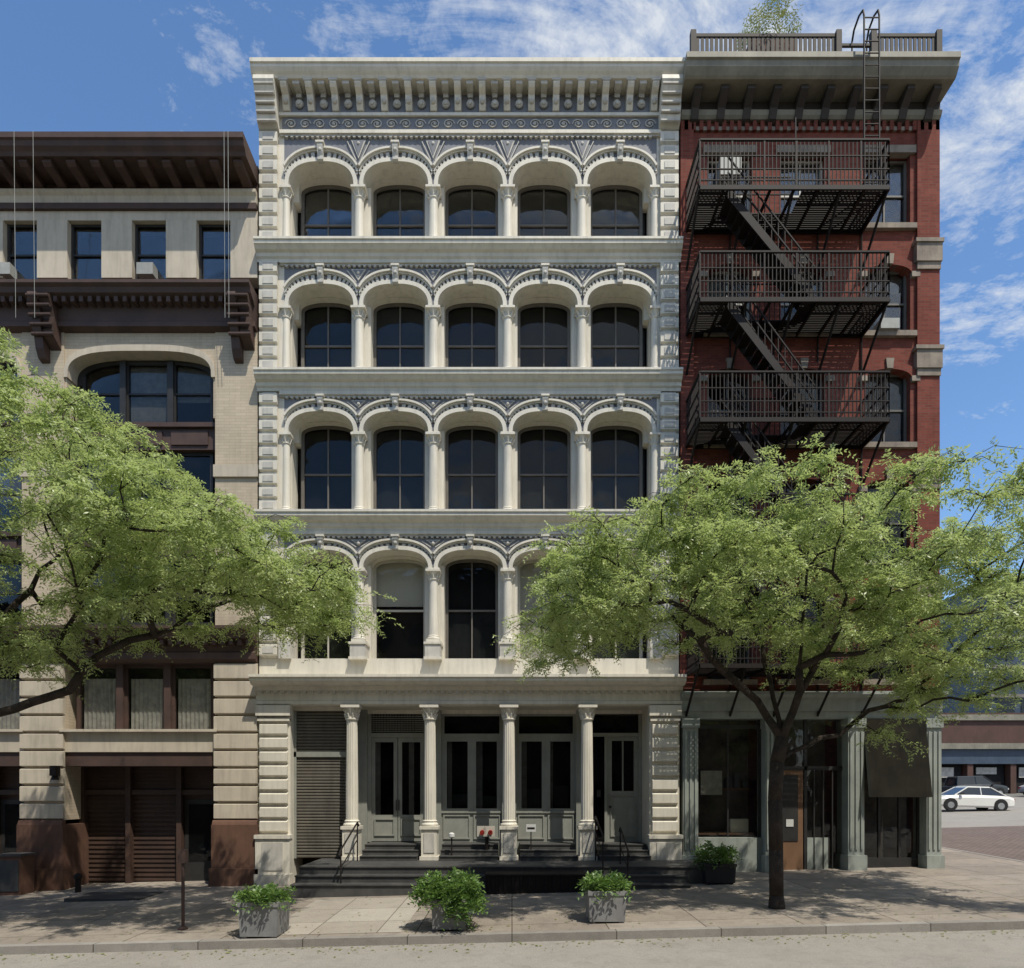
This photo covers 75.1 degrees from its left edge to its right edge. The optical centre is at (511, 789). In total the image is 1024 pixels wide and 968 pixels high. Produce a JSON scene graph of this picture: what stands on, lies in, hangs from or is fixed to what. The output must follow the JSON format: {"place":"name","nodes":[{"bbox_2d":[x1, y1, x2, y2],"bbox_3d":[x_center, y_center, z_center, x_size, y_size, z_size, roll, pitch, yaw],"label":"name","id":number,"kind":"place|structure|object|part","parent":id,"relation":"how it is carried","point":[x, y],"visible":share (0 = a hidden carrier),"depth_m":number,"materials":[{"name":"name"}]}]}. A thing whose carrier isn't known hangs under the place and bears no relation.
{"place":"outdoors","nodes":[
{"label":"outdoors","id":0,"kind":"place"},
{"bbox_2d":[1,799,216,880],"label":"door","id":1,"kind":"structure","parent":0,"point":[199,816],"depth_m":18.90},
{"bbox_2d":[0,848,1023,943],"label":"sidewalk","id":2,"kind":"structure","parent":0,"point":[969,886],"depth_m":13.85,"materials":[{"name":"concrete"}]},
{"bbox_2d":[0,852,35,894],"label":"metal cabinet","id":3,"kind":"object","parent":2,"relation":"on","point":[16,873],"visible":1,"depth_m":17.15,"materials":[{"name":"brown metal"}]},
{"bbox_2d":[73,873,82,892],"bbox_3d":[-11.339,2.422,17.400,0.200,0.500,0.200,0,0,0],"label":"street standpipe","id":4,"kind":"object","parent":2,"relation":"on","point":[77,877],"visible":1,"depth_m":17.34,"materials":[{"name":"black metal"}]},
{"bbox_2d":[64,892,162,901],"bbox_3d":[-9.800,2.672,16.450,1.800,0.150,1.100,0,0,0],"label":"cellar door plate","id":5,"kind":"object","parent":2,"relation":"on","point":[108,896],"visible":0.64,"depth_m":16.24,"materials":[{"name":"grey metal"}]},
{"bbox_2d":[16,820,258,890],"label":"pier bases","id":6,"kind":"object","parent":2,"relation":"on","point":[61,850],"visible":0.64,"depth_m":17.84,"materials":[{"name":"brown stone"}]},
{"bbox_2d":[0,767,216,882],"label":"doors","id":7,"kind":"structure","parent":6,"relation":"on","point":[133,818],"depth_m":18.92,"materials":[{"name":"brown wood"}]},
{"bbox_2d":[0,332,258,819],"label":"brick walls","id":8,"kind":"structure","parent":6,"relation":"on","point":[235,405],"depth_m":17.97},
{"bbox_2d":[0,224,229,624],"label":"window frames","id":9,"kind":"structure","parent":8,"relation":"attached to","point":[10,255],"depth_m":18.35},
{"bbox_2d":[0,189,258,818],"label":"stone trim","id":10,"kind":"structure","parent":8,"relation":"attached to","point":[115,232],"depth_m":17.95,"materials":[{"name":"stone"}]},
{"bbox_2d":[49,766,59,779],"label":"wall lamps","id":11,"kind":"object","parent":10,"relation":"attached to","point":[54,772],"depth_m":17.71,"materials":[{"name":"black metal"}]},
{"bbox_2d":[0,262,157,278],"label":"ac units","id":12,"kind":"object","parent":10,"relation":"on","point":[146,270],"visible":0.84,"depth_m":17.88},
{"bbox_2d":[0,679,210,728],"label":"window curtains","id":13,"kind":"object","parent":10,"relation":"attached to","point":[194,703],"depth_m":18.44,"materials":[{"name":"grey fabric"}]},
{"bbox_2d":[0,665,214,728],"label":"window frames","id":14,"kind":"structure","parent":10,"relation":"attached to","point":[174,700],"depth_m":18.25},
{"bbox_2d":[0,131,258,766],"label":"cornices","id":15,"kind":"object","parent":10,"relation":"attached to","point":[137,159],"visible":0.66,"depth_m":17.74,"materials":[{"name":"brown metal"}]},
{"bbox_2d":[14,150,228,317],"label":"conduits","id":16,"kind":"object","parent":15,"relation":"attached to","point":[33,222],"visible":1,"depth_m":17.13,"materials":[{"name":"grey metal"}]},
{"bbox_2d":[116,664,171,728],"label":"mullions","id":17,"kind":"object","parent":10,"relation":"on","point":[120,696],"visible":0.79,"depth_m":18.15,"materials":[{"name":"wood"}]},
{"bbox_3d":[-15.004,-6.674,18.529,14.769,17.348,0.739,0,0,0],"label":"window","id":18,"kind":"object","parent":10,"relation":"attached to","visible":0},
{"bbox_2d":[0,360,212,624],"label":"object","id":19,"kind":"structure","parent":18,"relation":"attached to","point":[87,371],"depth_m":18.30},
{"bbox_2d":[0,367,209,600],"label":"window shades","id":20,"kind":"object","parent":19,"relation":"attached to","point":[153,380],"depth_m":18.49,"materials":[{"name":"grey fabric"}]},
{"bbox_2d":[0,238,229,728],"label":"window interiors","id":21,"kind":"object","parent":18,"relation":"attached to","point":[105,381],"depth_m":18.90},
{"bbox_2d":[12,258,230,278],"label":"insect screens","id":22,"kind":"object","parent":18,"relation":"attached to","point":[90,268],"visible":0.36,"depth_m":18.20,"materials":[{"name":"black metal"}]},
{"bbox_2d":[25,291,254,363],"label":"brackets","id":23,"kind":"object","parent":8,"relation":"attached to","point":[46,333],"visible":1,"depth_m":17.63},
{"bbox_2d":[178,849,187,929],"bbox_3d":[-6.175,1.867,12.500,0.180,1.500,0.180,0,0,0],"label":"parking meter","id":24,"kind":"object","parent":2,"relation":"on","point":[182,856],"visible":1,"depth_m":12.48,"materials":[{"name":"grey metal"}]},
{"bbox_2d":[230,882,296,938],"bbox_3d":[-4.417,2.126,11.916,1.201,0.952,1.168,0,0,0],"label":"planter box","id":25,"kind":"object","parent":2,"relation":"on","point":[264,912],"visible":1,"depth_m":11.58,"materials":[{"name":"concrete"}]},
{"bbox_2d":[280,897,423,934],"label":"sidewalk new slab","id":26,"kind":"structure","parent":2,"relation":"in","point":[334,916],"depth_m":13.31,"materials":[{"name":"grey concrete"}]},
{"bbox_2d":[406,866,492,931],"bbox_3d":[-1.112,1.962,12.009,1.557,1.125,1.436,0,0,0],"label":"planter box","id":27,"kind":"object","parent":2,"relation":"on","point":[447,903],"visible":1,"depth_m":11.76,"materials":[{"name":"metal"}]},
{"bbox_2d":[290,841,705,897],"bbox_3d":[-0.194,2.240,17.335,10.028,1.520,3.730,0,0,0],"label":"front stoop","id":28,"kind":"object","parent":2,"relation":"on","point":[387,868],"visible":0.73,"depth_m":16.29,"materials":[{"name":"grey stone"}]},
{"bbox_2d":[338,822,358,883],"bbox_3d":[-4.062,1.665,16.649,0.041,1.669,2.025,0,0,0],"label":"stair handrail","id":29,"kind":"object","parent":28,"relation":"on","point":[340,851],"visible":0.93,"depth_m":16.30,"materials":[{"name":"black metal"}]},
{"bbox_2d":[449,832,454,855],"bbox_3d":[-1.604,1.500,17.700,0.160,0.740,0.156,0,0,0],"label":"bell push post","id":30,"kind":"object","parent":28,"relation":"on","point":[451,835],"visible":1,"depth_m":17.68,"materials":[{"name":"white metal"}]},
{"bbox_2d":[357,710,581,854],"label":"piers","id":31,"kind":"structure","parent":28,"relation":"on","point":[362,722],"depth_m":18.88,"materials":[{"name":"paint"}]},
{"bbox_2d":[477,826,494,849],"bbox_3d":[-0.699,1.420,17.860,0.480,0.900,0.214,0,0,0],"label":"fire standpipe","id":32,"kind":"object","parent":28,"relation":"on","point":[486,832],"visible":0.91,"depth_m":17.90,"materials":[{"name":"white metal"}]},
{"bbox_2d":[526,824,535,849],"bbox_3d":[0.511,1.395,17.904,0.260,0.950,0.058,0,0,0],"label":"sign","id":33,"kind":"object","parent":28,"relation":"on","point":[530,828],"visible":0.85,"depth_m":17.88,"materials":[{"name":"white metal"}]},
{"bbox_2d":[594,816,604,873],"bbox_3d":[2.220,1.440,16.974,0.041,1.520,1.775,0,0,0],"label":"stair handrail","id":34,"kind":"object","parent":28,"relation":"on","point":[603,840],"visible":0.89,"depth_m":16.55,"materials":[{"name":"black metal"}]},
{"bbox_2d":[619,827,629,880],"bbox_3d":[2.732,1.716,16.249,0.041,1.569,1.425,0,0,0],"label":"stair handrail","id":35,"kind":"object","parent":28,"relation":"on","point":[628,854],"visible":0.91,"depth_m":16.05,"materials":[{"name":"black metal"}]},
{"bbox_2d":[575,869,634,923],"bbox_3d":[1.725,1.947,12.404,1.109,0.988,1.130,0,0,0],"label":"planter box","id":36,"kind":"object","parent":2,"relation":"on","point":[605,901],"visible":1,"depth_m":12.08,"materials":[{"name":"concrete"}]},
{"bbox_2d":[690,840,743,884],"bbox_3d":[5.024,1.762,16.377,1.277,1.073,1.228,0,0,0],"label":"planter box","id":37,"kind":"object","parent":2,"relation":"on","point":[723,870],"visible":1,"depth_m":16.05,"materials":[{"name":"metal"}]},
{"bbox_2d":[491,431,1023,909],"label":"honey locust tree","id":38,"kind":"object","parent":2,"relation":"on","point":[597,589],"visible":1,"depth_m":11.84,"materials":[{"name":"green plant"}]},
{"bbox_2d":[698,720,905,856],"bbox_3d":[8.077,0.288,19.115,6.148,4.624,0.380,0,0,5],"label":"shop interior","id":39,"kind":"object","parent":2,"relation":"on","point":[712,756],"visible":0.17,"depth_m":19.20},
{"bbox_2d":[701,771,721,794],"bbox_3d":[5.600,-0.203,18.705,0.600,0.676,0.010,0,0,0],"label":"window poster","id":40,"kind":"object","parent":39,"relation":"attached to","point":[711,782],"depth_m":18.70,"materials":[{"name":"grey paper"}]},
{"bbox_2d":[679,691,948,872],"bbox_3d":[8.050,0.138,18.075,7.040,5.524,0.850,0,0,0],"label":"storefront iron","id":41,"kind":"object","parent":2,"relation":"on","point":[842,708],"visible":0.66,"depth_m":17.88,"materials":[{"name":"grey metal"}]},
{"bbox_2d":[698,788,753,834],"bbox_3d":[5.905,0.593,18.800,1.611,1.300,0.600,0,0,0],"label":"shop shelf","id":42,"kind":"object","parent":41,"relation":"attached to","point":[715,833],"visible":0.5,"depth_m":18.64,"materials":[{"name":"brown wood"}]},
{"bbox_2d":[698,773,747,787],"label":"dark shop goods","id":43,"kind":"object","parent":42,"relation":"on","point":[736,780],"visible":0.53,"depth_m":18.85},
{"bbox_2d":[729,819,747,835],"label":"shop goods","id":44,"kind":"object","parent":42,"relation":"on","point":[738,825],"visible":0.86,"depth_m":18.60},
{"bbox_2d":[698,720,918,869],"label":"storefront frames","id":45,"kind":"structure","parent":41,"relation":"attached to","point":[878,861],"depth_m":18.20,"materials":[{"name":"black metal"}]},
{"bbox_2d":[782,770,802,869],"bbox_3d":[7.585,0.855,18.212,0.740,2.790,0.034,0,0,0],"label":"door","id":46,"kind":"structure","parent":45,"relation":"in","point":[792,855],"depth_m":18.21,"materials":[{"name":"brown wood"}]},
{"bbox_2d":[786,819,793,826],"bbox_3d":[7.585,0.900,18.185,0.200,0.200,0.010,0,0,0],"label":"door sign","id":47,"kind":"object","parent":46,"relation":"attached to","point":[789,822],"visible":1,"depth_m":18.18,"materials":[{"name":"white paper"}]},
{"bbox_2d":[807,838,827,869],"bbox_3d":[8.350,1.850,18.207,0.570,1.100,0.035,0,0,0],"label":"shop panel","id":48,"kind":"object","parent":45,"relation":"attached to","point":[818,853],"visible":0.64,"depth_m":18.19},
{"bbox_2d":[679,120,939,690],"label":"brick walls","id":49,"kind":"structure","parent":41,"relation":"on","point":[923,291],"depth_m":18.00,"materials":[{"name":"red brick"}]},
{"bbox_2d":[709,161,821,319],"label":"window frames","id":50,"kind":"structure","parent":49,"relation":"attached to","point":[747,208],"depth_m":18.18,"materials":[{"name":"black wood"}]},
{"bbox_2d":[685,9,889,716],"bbox_3d":[7.062,-10.964,17.307,4.795,17.977,1.370,0,0,0],"label":"fire escape","id":51,"kind":"object","parent":49,"relation":"attached to","point":[828,209],"visible":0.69,"depth_m":16.85,"materials":[{"name":"black metal"}]},
{"bbox_2d":[708,166,901,635],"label":"window shades","id":52,"kind":"object","parent":49,"relation":"attached to","point":[895,288],"depth_m":18.29,"materials":[{"name":"fabric"}]},
{"bbox_2d":[708,199,901,678],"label":"insect screens","id":53,"kind":"object","parent":49,"relation":"attached to","point":[893,213],"visible":0.09,"depth_m":18.27,"materials":[{"name":"black metal"}]},
{"bbox_2d":[707,161,905,678],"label":"window frames","id":54,"kind":"structure","parent":49,"relation":"attached to","point":[903,198],"depth_m":18.19,"materials":[{"name":"wood"}]},
{"bbox_2d":[717,157,899,329],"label":"ac units","id":55,"kind":"object","parent":49,"relation":"on","point":[890,323],"visible":0.46,"depth_m":17.80},
{"bbox_2d":[695,126,944,684],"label":"stone trim","id":56,"kind":"structure","parent":49,"relation":"attached to","point":[927,255],"depth_m":17.89,"materials":[{"name":"grey stone"}]},
{"bbox_2d":[680,51,960,122],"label":"roof cornice","id":57,"kind":"structure","parent":49,"relation":"attached to","point":[791,72],"depth_m":17.28,"materials":[{"name":"grey metal"}]},
{"bbox_2d":[681,84,941,125],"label":"cornice soffit","id":58,"kind":"structure","parent":57,"relation":"attached to","point":[851,104],"depth_m":17.77,"materials":[{"name":"paint"}]},
{"bbox_2d":[690,29,941,50],"bbox_3d":[7.861,-19.289,17.250,6.486,0.680,0.140,0,0,0],"label":"roof railing","id":59,"kind":"object","parent":57,"relation":"on","point":[934,41],"visible":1,"depth_m":17.23,"materials":[{"name":"metal"}]},
{"bbox_2d":[864,718,931,796],"bbox_3d":[10.297,-0.867,17.765,1.676,2.113,0.370,0,0,0],"label":"corrugated awning","id":60,"kind":"object","parent":41,"relation":"attached to","point":[889,775],"visible":0.9,"depth_m":17.74,"materials":[{"name":"black fabric"}]},
{"bbox_2d":[0,929,1023,967],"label":"road","id":61,"kind":"structure","parent":0,"point":[967,949],"depth_m":10.60,"materials":[{"name":"grey asphalt"}]},
{"bbox_2d":[0,890,1022,963],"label":"fallen leaves","id":62,"kind":"object","parent":61,"relation":"on","point":[489,929],"visible":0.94,"depth_m":11.32,"materials":[{"name":"green plant"}]},
{"bbox_2d":[0,847,1023,954],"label":"curb","id":63,"kind":"structure","parent":61,"relation":"on","point":[520,936],"depth_m":11.45,"materials":[{"name":"concrete"}]},
{"bbox_2d":[0,0,1023,599],"label":"sky","id":64,"kind":"structure","parent":0,"point":[66,65],"materials":[{"name":"blue"}]},
{"bbox_2d":[941,826,1023,860],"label":"brick paving","id":65,"kind":"structure","parent":0,"point":[1004,841],"depth_m":24.93,"materials":[{"name":"brick"}]},
{"bbox_2d":[941,797,1023,827],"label":"side street road","id":66,"kind":"structure","parent":0,"point":[972,817],"depth_m":35.19,"materials":[{"name":"grey asphalt"}]},
{"bbox_2d":[941,776,1008,793],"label":"parked car","id":67,"kind":"object","parent":66,"relation":"on","point":[955,781],"visible":0.34,"depth_m":53.29,"materials":[{"name":"paint"}]},
{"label":"windows","id":68,"kind":"part","parent":67,"relation":"part of","materials":[{"name":"black glass"}]},
{"bbox_2d":[941,786,1014,810],"bbox_3d":[27.318,0.526,39.999,4.660,1.475,2.040,1,0,4],"label":"parked car","id":69,"kind":"object","parent":66,"relation":"on","point":[979,798],"visible":0.77,"depth_m":39.16,"materials":[{"name":"paint"}]},
{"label":"windows","id":70,"kind":"part","parent":69,"relation":"part of","materials":[{"name":"blue glass"}]},
{"bbox_2d":[1005,793,1023,797],"bbox_3d":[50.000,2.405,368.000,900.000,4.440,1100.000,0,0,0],"label":"ground","id":71,"kind":"structure","parent":0,"point":[1021,795],"depth_m":55.73,"materials":[{"name":"grey concrete"}]},
{"bbox_2d":[14,236,258,820],"bbox_3d":[-14.960,-6.775,25.880,16.200,19.950,14.240,0,0,0],"label":"side and rear walls","id":72,"kind":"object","parent":71,"relation":"on","point":[16,244],"depth_m":19.75,"materials":[{"name":"brick"}]},
{"bbox_2d":[0,326,400,716],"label":"honey locust tree","id":73,"kind":"object","parent":71,"relation":"on","point":[104,521],"visible":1,"depth_m":11.52,"materials":[{"name":"green plant"}]},
{"bbox_2d":[253,74,682,885],"bbox_3d":[-1.160,-8.073,18.615,11.440,21.946,2.270,0,0,0],"label":"facade iron","id":74,"kind":"object","parent":71,"relation":"on","point":[277,772],"visible":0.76,"depth_m":17.94,"materials":[{"name":"white metal"}]},
{"bbox_2d":[249,57,684,93],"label":"roof cornice","id":75,"kind":"structure","parent":74,"relation":"on","point":[449,69],"depth_m":17.50,"materials":[{"name":"beige paint"}]},
{"bbox_2d":[248,674,686,708],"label":"street cornice","id":76,"kind":"structure","parent":74,"relation":"attached to","point":[460,683],"depth_m":17.80,"materials":[{"name":"beige stone"}]},
{"bbox_2d":[254,78,681,870],"bbox_3d":[-1.160,-8.328,17.895,11.260,20.955,0.790,0,0,0],"label":"facade ornament","id":77,"kind":"object","parent":74,"relation":"attached to","point":[272,856],"visible":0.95,"depth_m":17.88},
{"bbox_2d":[253,236,682,531],"bbox_3d":[-1.160,-10.823,18.210,11.400,7.701,1.140,0,0,0],"label":"cornice","id":78,"kind":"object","parent":74,"relation":"attached to","point":[278,379],"visible":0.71,"depth_m":17.75,"materials":[{"name":"beige paint"}]},
{"bbox_2d":[294,711,641,857],"bbox_3d":[-1.130,-0.084,18.665,9.680,4.368,0.910,0,0,0],"label":"storefront joinery","id":79,"kind":"object","parent":74,"relation":"attached to","point":[624,812],"visible":0.84,"depth_m":19.00,"materials":[{"name":"paint"}]},
{"bbox_2d":[297,711,345,857],"bbox_3d":[-5.201,-0.177,18.290,1.538,4.075,0.080,0,0,0],"label":"rolling shutter","id":80,"kind":"object","parent":79,"relation":"attached to","point":[319,836],"visible":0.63,"depth_m":18.25,"materials":[{"name":"grey metal"}]},
{"bbox_2d":[372,714,414,732],"bbox_3d":[-3.385,-1.897,19.008,1.215,0.542,0.025,0,0,0],"label":"transom grille","id":81,"kind":"object","parent":79,"relation":"attached to","point":[394,723],"visible":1,"depth_m":19.00,"materials":[{"name":"black metal"}]},
{"bbox_2d":[376,742,413,814],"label":"door curtains","id":82,"kind":"object","parent":79,"relation":"attached to","point":[378,778],"depth_m":19.12,"materials":[{"name":"fabric"}]},
{"bbox_2d":[447,742,552,807],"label":"window curtains","id":83,"kind":"object","parent":79,"relation":"attached to","point":[479,774],"depth_m":19.20,"materials":[{"name":"black fabric"}]},
{"bbox_2d":[396,790,611,809],"bbox_3d":[-0.236,0.290,18.989,6.151,0.580,0.078,0,0,0],"label":"door hardware","id":84,"kind":"object","parent":79,"relation":"attached to","point":[598,793],"depth_m":18.95,"materials":[{"name":"metal"}]},
{"bbox_2d":[444,738,572,810],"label":"window sashes","id":85,"kind":"object","parent":79,"relation":"attached to","point":[446,740],"depth_m":19.01,"materials":[{"name":"paint"}]},
{"bbox_2d":[340,705,596,825],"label":"street columns","id":86,"kind":"structure","parent":74,"relation":"attached to","point":[430,714],"depth_m":17.82,"materials":[{"name":"white stone"}]},
{"bbox_2d":[282,95,657,568],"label":"spandrel panels","id":87,"kind":"object","parent":74,"relation":"attached to","point":[647,145],"visible":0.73,"depth_m":18.00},
{"bbox_2d":[279,184,661,643],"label":"columns","id":88,"kind":"structure","parent":74,"relation":"attached to","point":[433,312],"depth_m":17.97,"materials":[{"name":"beige paint"}]},
{"bbox_2d":[301,185,642,657],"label":"window frames","id":89,"kind":"structure","parent":74,"relation":"attached to","point":[465,305],"depth_m":18.62,"materials":[{"name":"black wood"}]},
{"bbox_2d":[301,559,642,657],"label":"window frames","id":90,"kind":"structure","parent":74,"relation":"attached to","point":[423,610],"depth_m":18.62,"materials":[{"name":"grey wood"}]},
{"bbox_2d":[300,190,644,657],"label":"window interiors","id":91,"kind":"object","parent":74,"relation":"attached to","point":[531,333],"depth_m":18.80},
{"bbox_2d":[373,607,637,840],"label":"window interiors","id":92,"kind":"object","parent":74,"relation":"attached to","point":[404,639],"depth_m":19.50,"materials":[{"name":"black glass"}]},
{"bbox_2d":[377,563,638,657],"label":"window shades","id":93,"kind":"object","parent":74,"relation":"attached to","point":[402,583],"depth_m":18.75,"materials":[{"name":"grey fabric"}]},
{"bbox_2d":[298,213,646,864],"bbox_3d":[-1.160,-8.098,25.880,11.340,21.996,14.240,0,0,0],"label":"side and rear walls","id":94,"kind":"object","parent":71,"relation":"on","point":[307,860],"depth_m":19.75,"materials":[{"name":"brick"}]},
{"bbox_2d":[709,166,912,860],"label":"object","id":95,"kind":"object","parent":71,"relation":"on","point":[830,749],"depth_m":19.75,"materials":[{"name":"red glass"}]},
{"bbox_2d":[708,176,897,678],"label":"window interiors","id":96,"kind":"object","parent":95,"relation":"attached to","point":[891,312],"depth_m":18.72,"materials":[{"name":"black"}]},
{"bbox_2d":[940,579,1023,712],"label":"walls","id":97,"kind":"structure","parent":71,"relation":"on","point":[946,709],"depth_m":79.44,"materials":[{"name":"red brick"}]},
{"bbox_2d":[989,607,1023,697],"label":"bands","id":98,"kind":"object","parent":97,"relation":"attached to","point":[1022,695],"visible":0.09,"depth_m":77.70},
{"bbox_2d":[942,713,1023,713],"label":"walls","id":99,"kind":"structure","parent":71,"relation":"on","point":[987,713],"depth_m":59.50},
{"bbox_2d":[939,714,1023,748],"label":"trim","id":100,"kind":"structure","parent":99,"relation":"attached to","point":[986,745],"depth_m":58.30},
{"bbox_2d":[941,720,1023,742],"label":"fascia","id":101,"kind":"structure","parent":99,"relation":"attached to","point":[986,731],"depth_m":58.40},
{"bbox_2d":[941,764,1023,792],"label":"openings","id":102,"kind":"object","parent":99,"relation":"attached to","point":[998,778],"visible":0.1,"depth_m":59.30,"materials":[{"name":"black glass"}]},
{"bbox_2d":[961,764,1015,793],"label":"columns","id":103,"kind":"structure","parent":71,"relation":"on","point":[1009,775],"depth_m":58.72,"materials":[{"name":"red brick"}]},
{"bbox_2d":[941,749,1023,763],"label":"awning","id":104,"kind":"object","parent":103,"relation":"on","point":[982,756],"depth_m":58.60,"materials":[{"name":"blue fabric"}]},
{"bbox_2d":[941,767,1023,777],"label":"signs","id":105,"kind":"object","parent":103,"relation":"attached to","point":[946,772],"visible":0.43,"depth_m":59.10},
{"bbox_2d":[1018,785,1023,794],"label":"parked car","id":106,"kind":"object","parent":71,"relation":"on","point":[1020,789],"visible":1,"depth_m":53.95,"materials":[{"name":"paint"}]},
{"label":"window panes","id":107,"kind":"object","parent":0,"visible":0},
{"bbox_2d":[305,228,638,657],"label":"insect screens","id":108,"kind":"object","parent":107,"relation":"attached to","point":[531,497],"visible":0.46,"depth_m":18.73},
{"bbox_3d":[8.025,-18.950,25.995,6.950,0.117,15.990,0,0,0],"label":"roof","id":109,"kind":"object","parent":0,"visible":0},
{"bbox_2d":[737,0,802,50],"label":"rooftop shrub","id":110,"kind":"object","parent":109,"relation":"on","point":[777,13],"visible":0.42,"depth_m":17.37,"materials":[{"name":"green plant"}]}
]}

